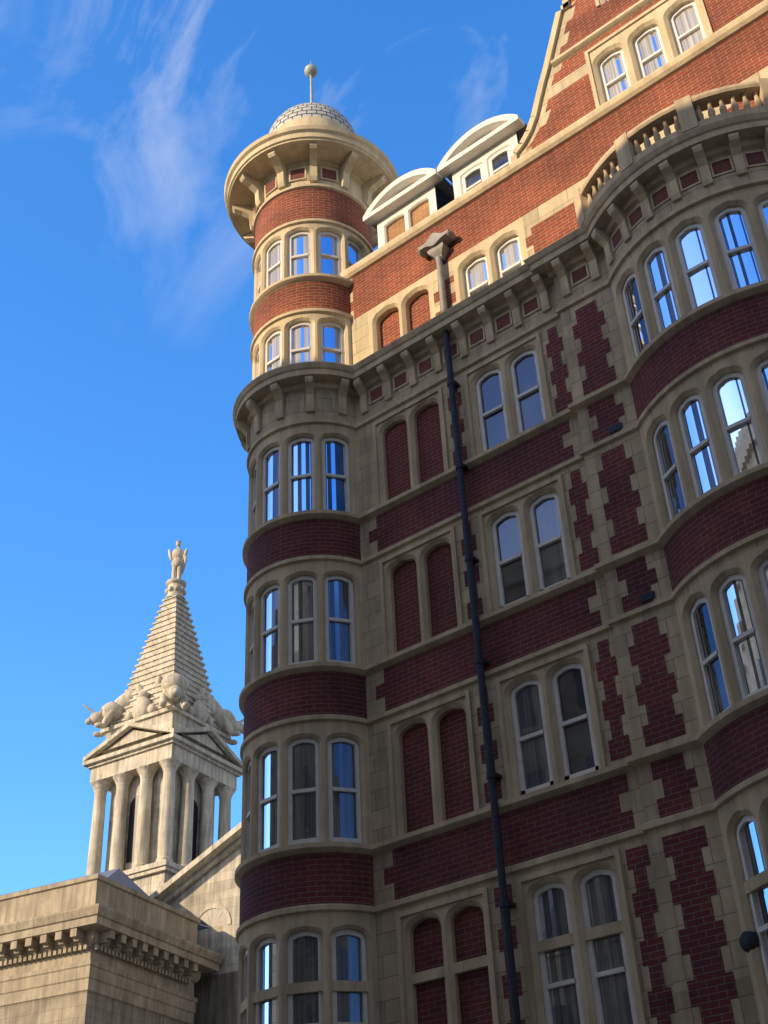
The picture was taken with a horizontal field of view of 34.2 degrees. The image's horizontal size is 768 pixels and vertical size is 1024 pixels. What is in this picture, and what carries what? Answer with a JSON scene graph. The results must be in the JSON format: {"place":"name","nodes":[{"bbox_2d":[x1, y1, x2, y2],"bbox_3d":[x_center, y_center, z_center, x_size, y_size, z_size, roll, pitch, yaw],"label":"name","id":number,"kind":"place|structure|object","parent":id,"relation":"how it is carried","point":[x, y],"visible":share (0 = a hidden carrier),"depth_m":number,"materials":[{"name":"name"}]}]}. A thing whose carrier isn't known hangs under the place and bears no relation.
{"place":"outdoors","nodes":[
{"label":"outdoors","id":0,"kind":"place"},
{"bbox_2d":[0,821,241,1023],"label":"church building","id":1,"kind":"structure","parent":0,"point":[117,946],"depth_m":49.82,"materials":[{"name":"beige stone"}]},
{"bbox_2d":[82,578,243,895],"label":"church tower","id":2,"kind":"structure","parent":0,"point":[162,762],"depth_m":66.41,"materials":[{"name":"beige stone"}]},
{"bbox_2d":[168,540,187,578],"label":"church statue","id":3,"kind":"object","parent":2,"relation":"on","point":[178,555],"visible":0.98,"depth_m":75.66,"materials":[{"name":"beige stone"}]},
{"bbox_2d":[0,0,561,894],"label":"sky","id":4,"kind":"structure","parent":0,"point":[127,276],"materials":[{"name":"blue"}]},
{"bbox_2d":[352,111,767,1023],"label":"hotel facade","id":5,"kind":"structure","parent":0,"point":[620,893],"depth_m":18.27,"materials":[{"name":"red brick"}]},
{"bbox_2d":[333,0,767,364],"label":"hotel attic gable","id":6,"kind":"structure","parent":5,"relation":"on","point":[612,71],"depth_m":23.11,"materials":[{"name":"red brick"}]},
{"bbox_2d":[363,114,526,247],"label":"dormer windows","id":7,"kind":"structure","parent":6,"relation":"on","point":[477,154],"depth_m":25.10,"materials":[{"name":"white paint"}]},
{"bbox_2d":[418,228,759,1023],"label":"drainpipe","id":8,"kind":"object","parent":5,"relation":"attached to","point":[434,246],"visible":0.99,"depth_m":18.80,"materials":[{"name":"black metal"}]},
{"bbox_2d":[573,78,767,1023],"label":"bay window","id":9,"kind":"structure","parent":5,"relation":"attached to","point":[703,430],"depth_m":17.60,"materials":[{"name":"beige stone"}]},
{"label":"ground","id":10,"kind":"structure","parent":0,"visible":0},
{"bbox_2d":[233,361,378,1023],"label":"bay","id":11,"kind":"object","parent":10,"relation":"on","point":[306,929],"visible":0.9,"depth_m":19.98,"materials":[{"name":"stone"}]},
{"bbox_2d":[224,64,398,396],"bbox_3d":[-1.591,-6.644,28.193,4.040,11.460,4.040,-27,-41,30],"label":"turret","id":12,"kind":"object","parent":11,"relation":"on","point":[307,184],"visible":0.82,"depth_m":26.66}
]}

